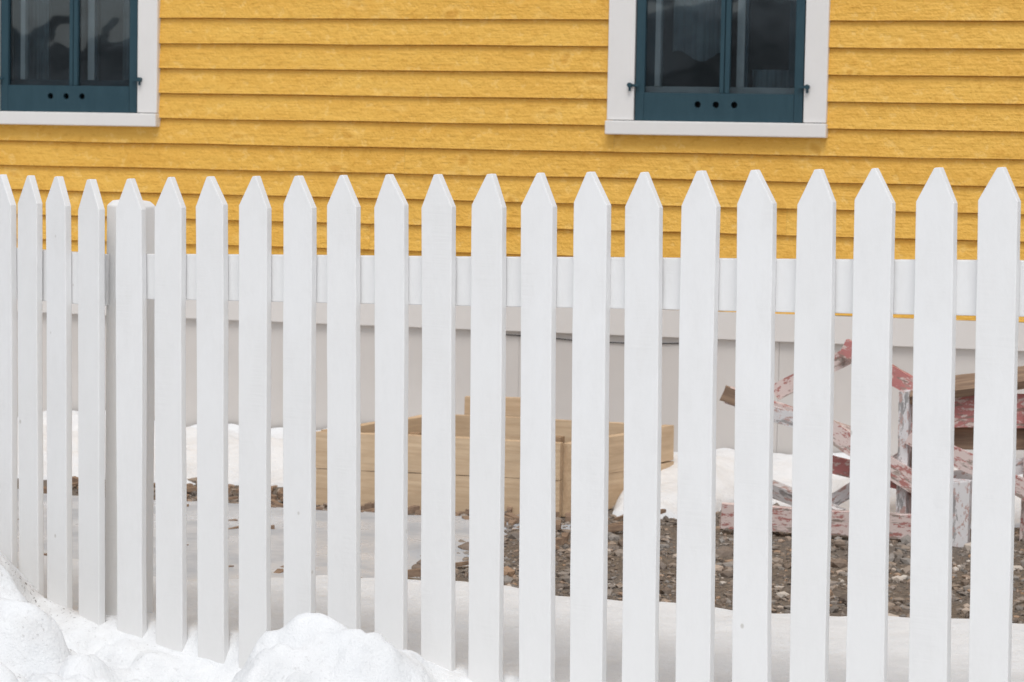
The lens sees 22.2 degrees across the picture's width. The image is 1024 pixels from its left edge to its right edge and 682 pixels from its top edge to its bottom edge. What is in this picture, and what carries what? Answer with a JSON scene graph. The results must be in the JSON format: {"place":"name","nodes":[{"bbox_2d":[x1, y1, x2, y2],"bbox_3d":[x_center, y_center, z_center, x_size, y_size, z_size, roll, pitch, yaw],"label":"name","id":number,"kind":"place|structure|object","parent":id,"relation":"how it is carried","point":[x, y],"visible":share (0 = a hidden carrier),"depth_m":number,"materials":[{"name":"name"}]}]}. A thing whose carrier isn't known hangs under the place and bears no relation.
{"place":"outdoors","nodes":[
{"label":"outdoors","id":0,"kind":"place"},
{"bbox_2d":[1,0,10,110],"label":"window storm stile","id":1,"kind":"object","parent":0,"point":[6,41],"depth_m":10.64,"materials":[{"name":"blue wood"}]},
{"bbox_2d":[11,0,12,78],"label":"window jamb","id":2,"kind":"object","parent":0,"point":[11,39],"depth_m":10.74,"materials":[{"name":"blue wood"}]},
{"bbox_2d":[8,85,128,112],"bbox_3d":[-1.792,-0.981,10.581,0.538,0.106,0.025,2,4,17],"label":"window storm bottom rail","id":3,"kind":"object","parent":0,"point":[98,99],"depth_m":10.57,"materials":[{"name":"blue wood"}]},
{"bbox_2d":[50,94,84,98],"bbox_3d":[-1.794,-0.996,10.604,0.200,0.050,0.004,2,4,17],"label":"window hole backing","id":4,"kind":"object","parent":3,"relation":"attached to","point":[67,96],"depth_m":10.61,"materials":[{"name":"black"}]},
{"bbox_2d":[11,79,128,85],"bbox_3d":[-1.770,-1.019,10.649,0.607,0.090,0.035,2,4,17],"label":"window inner bottom rail","id":5,"kind":"object","parent":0,"point":[66,82],"depth_m":10.64,"materials":[{"name":"wood"}]},
{"bbox_2d":[88,0,100,79],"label":"inner muntin window","id":6,"kind":"structure","parent":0,"point":[91,39],"depth_m":10.60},
{"bbox_2d":[129,0,129,71],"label":"window inner stile","id":7,"kind":"object","parent":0,"point":[129,35],"depth_m":10.55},
{"bbox_2d":[129,0,137,112],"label":"window storm stile","id":8,"kind":"object","parent":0,"point":[133,72],"depth_m":10.47,"materials":[{"name":"blue wood"}]},
{"bbox_2d":[17,477,1023,623],"bbox_3d":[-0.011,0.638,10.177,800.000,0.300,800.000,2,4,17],"label":"ground","id":9,"kind":"structure","parent":0,"point":[838,591],"depth_m":7.76,"materials":[{"name":"grey gravel"}]},
{"bbox_2d":[17,312,17,416],"bbox_3d":[-2.441,0.224,10.902,1.019,0.729,0.053,2,4,17],"label":"foundation panel","id":10,"kind":"object","parent":9,"relation":"on","point":[17,364],"depth_m":10.74,"materials":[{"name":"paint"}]},
{"bbox_2d":[42,313,238,426],"bbox_3d":[-1.459,0.264,10.611,1.029,0.729,0.051,2,4,17],"label":"foundation panel","id":11,"kind":"object","parent":9,"relation":"on","point":[191,375],"visible":0.13,"depth_m":10.52,"materials":[{"name":"paint"}]},
{"bbox_2d":[17,489,570,580],"bbox_3d":[-1.673,0.607,8.203,3.940,0.053,2.680,2,4,17],"label":"ice sheet","id":12,"kind":"object","parent":9,"relation":"on","point":[368,540],"visible":0.12,"depth_m":8.07,"materials":[{"name":"white ice"}]},
{"bbox_2d":[17,476,665,577],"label":"bark chips","id":13,"kind":"object","parent":12,"relation":"on","point":[511,518],"visible":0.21,"depth_m":8.65,"materials":[{"name":"brown wood"}]},
{"bbox_2d":[271,322,519,430],"bbox_3d":[-0.468,0.304,10.316,1.039,0.729,0.052,2,4,17],"label":"foundation panel","id":14,"kind":"object","parent":9,"relation":"on","point":[462,366],"visible":0.22,"depth_m":10.30,"materials":[{"name":"paint"}]},
{"bbox_2d":[17,299,1023,350],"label":"skirt board","id":15,"kind":"object","parent":14,"relation":"on","point":[903,332],"visible":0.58,"depth_m":9.92,"materials":[{"name":"paint"}]},
{"bbox_2d":[0,0,1023,321],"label":"clapboard siding","id":16,"kind":"object","parent":15,"relation":"on","point":[464,98],"visible":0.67,"depth_m":10.07,"materials":[{"name":"yellow paint"}]},
{"bbox_2d":[30,0,128,79],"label":"window curtain","id":17,"kind":"object","parent":16,"relation":"attached to","point":[39,39],"depth_m":10.77,"materials":[{"name":"white fabric"}]},
{"bbox_2d":[0,0,0,110],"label":"window casing","id":18,"kind":"object","parent":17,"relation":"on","point":[0,54],"depth_m":10.65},
{"bbox_2d":[137,0,160,112],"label":"window casing","id":19,"kind":"object","parent":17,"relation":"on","point":[148,93],"depth_m":10.45,"materials":[{"name":"white wood"}]},
{"bbox_3d":[-1.749,-1.736,10.590,0.527,1.390,0.003,2,4,17],"label":"window","id":20,"kind":"object","parent":17,"relation":"attached to","visible":0},
{"bbox_2d":[13,0,20,78],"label":"window inner stile","id":21,"kind":"object","parent":20,"relation":"attached to","point":[16,39],"depth_m":10.69,"materials":[{"name":"teal paint"}]},
{"bbox_2d":[21,0,29,78],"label":"window inner bead","id":22,"kind":"object","parent":20,"relation":"attached to","point":[25,39],"depth_m":10.68,"materials":[{"name":"paint"}]},
{"bbox_2d":[0,111,160,126],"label":"window sill","id":23,"kind":"structure","parent":16,"relation":"attached to","point":[85,118],"depth_m":10.53,"materials":[{"name":"white wood"}]},
{"bbox_2d":[605,120,827,137],"bbox_3d":[0.767,-0.797,9.826,0.846,0.052,0.072,2,4,17],"label":"window sill","id":24,"kind":"structure","parent":16,"relation":"attached to","point":[750,129],"depth_m":9.79,"materials":[{"name":"white wood"}]},
{"bbox_2d":[673,0,788,87],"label":"window curtain","id":25,"kind":"object","parent":16,"relation":"attached to","point":[696,29],"depth_m":9.98,"materials":[{"name":"white fabric"}]},
{"bbox_2d":[607,0,636,119],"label":"window casing","id":26,"kind":"object","parent":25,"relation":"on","point":[622,40],"depth_m":9.89,"materials":[{"name":"white wood"}]},
{"bbox_2d":[635,0,646,120],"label":"window storm stile","id":27,"kind":"object","parent":26,"relation":"attached to","point":[641,52],"depth_m":9.88,"materials":[{"name":"blue wood"}]},
{"bbox_2d":[803,0,830,122],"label":"window casing","id":28,"kind":"object","parent":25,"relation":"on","point":[816,77],"depth_m":9.68,"materials":[{"name":"white wood"}]},
{"bbox_2d":[793,0,805,122],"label":"window storm stile","id":29,"kind":"object","parent":28,"relation":"attached to","point":[800,56],"depth_m":9.70,"materials":[{"name":"blue wood"}]},
{"bbox_3d":[0.821,-1.632,9.826,0.562,1.390,0.003,2,4,17],"label":"window","id":30,"kind":"object","parent":25,"relation":"attached to","visible":0},
{"bbox_2d":[646,0,655,85],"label":"window inner stile","id":31,"kind":"object","parent":30,"relation":"attached to","point":[650,42],"depth_m":9.93,"materials":[{"name":"teal paint"}]},
{"bbox_2d":[654,0,663,85],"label":"window inner bead","id":32,"kind":"object","parent":30,"relation":"attached to","point":[659,42],"depth_m":9.92,"materials":[{"name":"paint"}]},
{"bbox_2d":[506,334,678,343],"bbox_3d":[0.357,-0.002,10.013,0.850,0.019,0.004,2,4,17],"label":"cable","id":33,"kind":"object","parent":14,"relation":"attached to","point":[610,342],"visible":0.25,"depth_m":10.03,"materials":[{"name":"metal"}]},
{"bbox_2d":[464,396,520,416],"bbox_3d":[-0.021,0.378,9.627,0.321,0.342,0.105,2,4,17],"label":"timber offcut stack","id":34,"kind":"object","parent":9,"relation":"on","point":[513,407],"visible":0.06,"depth_m":9.60,"materials":[{"name":"brown wood"}]},
{"bbox_2d":[316,414,673,517],"bbox_3d":[-0.043,0.427,9.183,1.096,0.273,0.771,2,4,17],"label":"raised planter box","id":35,"kind":"object","parent":9,"relation":"on","point":[563,435],"visible":0.2,"depth_m":8.92,"materials":[{"name":"wood"}]},
{"bbox_2d":[0,552,1023,681],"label":"snow bank","id":36,"kind":"structure","parent":9,"relation":"on","point":[43,639],"depth_m":6.11,"materials":[{"name":"white snow"}]},
{"bbox_2d":[0,167,1023,681],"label":"white picket fence","id":37,"kind":"object","parent":36,"relation":"in","point":[138,285],"visible":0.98,"depth_m":5.66,"materials":[{"name":"paint"}]},
{"bbox_2d":[17,410,1022,528],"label":"snow patch","id":38,"kind":"object","parent":9,"relation":"on","point":[782,466],"visible":0.05,"depth_m":9.50,"materials":[{"name":"white snow"}]},
{"bbox_2d":[518,331,779,452],"bbox_3d":[0.518,0.344,10.022,1.019,0.729,0.053,2,4,17],"label":"foundation panel","id":39,"kind":"object","parent":9,"relation":"on","point":[725,413],"visible":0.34,"depth_m":9.96,"materials":[{"name":"paint"}]},
{"bbox_2d":[719,339,1023,547],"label":"scrap lumber pile","id":40,"kind":"object","parent":9,"relation":"on","point":[901,484],"visible":0.41,"depth_m":8.46,"materials":[{"name":"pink wood"}]},
{"bbox_2d":[777,342,1023,458],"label":"foundation panel","id":41,"kind":"object","parent":9,"relation":"on","point":[902,357],"visible":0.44,"depth_m":9.76,"materials":[{"name":"paint"}]},
{"bbox_2d":[644,92,793,122],"bbox_3d":[0.777,-0.877,9.817,0.573,0.106,0.025,2,4,17],"label":"window storm bottom rail","id":42,"kind":"object","parent":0,"point":[770,108],"depth_m":9.80,"materials":[{"name":"blue wood"}]},
{"bbox_2d":[696,101,736,107],"bbox_3d":[0.775,-0.892,9.840,0.200,0.050,0.004,2,4,17],"label":"window hole backing","id":43,"kind":"object","parent":42,"relation":"attached to","point":[716,104],"depth_m":9.84,"materials":[{"name":"black"}]},
{"bbox_2d":[645,86,793,93],"bbox_3d":[0.799,-0.915,9.885,0.642,0.090,0.035,2,4,17],"label":"window inner bottom rail","id":44,"kind":"object","parent":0,"point":[735,90],"depth_m":9.87,"materials":[{"name":"wood"}]},
{"bbox_2d":[736,0,750,86],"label":"inner muntin window","id":45,"kind":"structure","parent":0,"point":[741,30],"depth_m":9.83,"materials":[{"name":"wood"}]},
{"bbox_2d":[788,0,796,87],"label":"window inner stile","id":46,"kind":"object","parent":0,"point":[792,39],"depth_m":9.78,"materials":[{"name":"wood"}]},
{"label":"interior floor","id":47,"kind":"structure","parent":0,"visible":0},
{"bbox_2d":[22,0,819,123],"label":"interior partition","id":48,"kind":"object","parent":47,"relation":"on","point":[769,33],"depth_m":12.52,"materials":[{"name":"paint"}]},
{"bbox_3d":[-1.778,-1.703,10.531,0.547,1.349,0.003,2,4,17],"label":"storm window","id":49,"kind":"object","parent":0,"visible":0},
{"bbox_2d":[69,0,73,85],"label":"window muntin","id":50,"kind":"structure","parent":49,"relation":"in","point":[71,53],"depth_m":10.55,"materials":[{"name":"teal paint"}]},
{"bbox_2d":[73,0,79,85],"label":"window muntin","id":51,"kind":"structure","parent":49,"relation":"in","point":[76,42],"depth_m":10.55,"materials":[{"name":"teal paint"}]},
{"bbox_3d":[0.791,-1.599,9.767,0.582,1.349,0.003,2,4,17],"label":"storm window","id":52,"kind":"object","parent":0,"visible":0},
{"bbox_2d":[719,0,725,92],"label":"window muntin","id":53,"kind":"structure","parent":52,"relation":"in","point":[722,46],"depth_m":9.79,"materials":[{"name":"teal paint"}]},
{"bbox_2d":[724,0,731,92],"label":"window muntin","id":54,"kind":"structure","parent":52,"relation":"in","point":[728,45],"depth_m":9.78,"materials":[{"name":"teal paint"}]}
]}

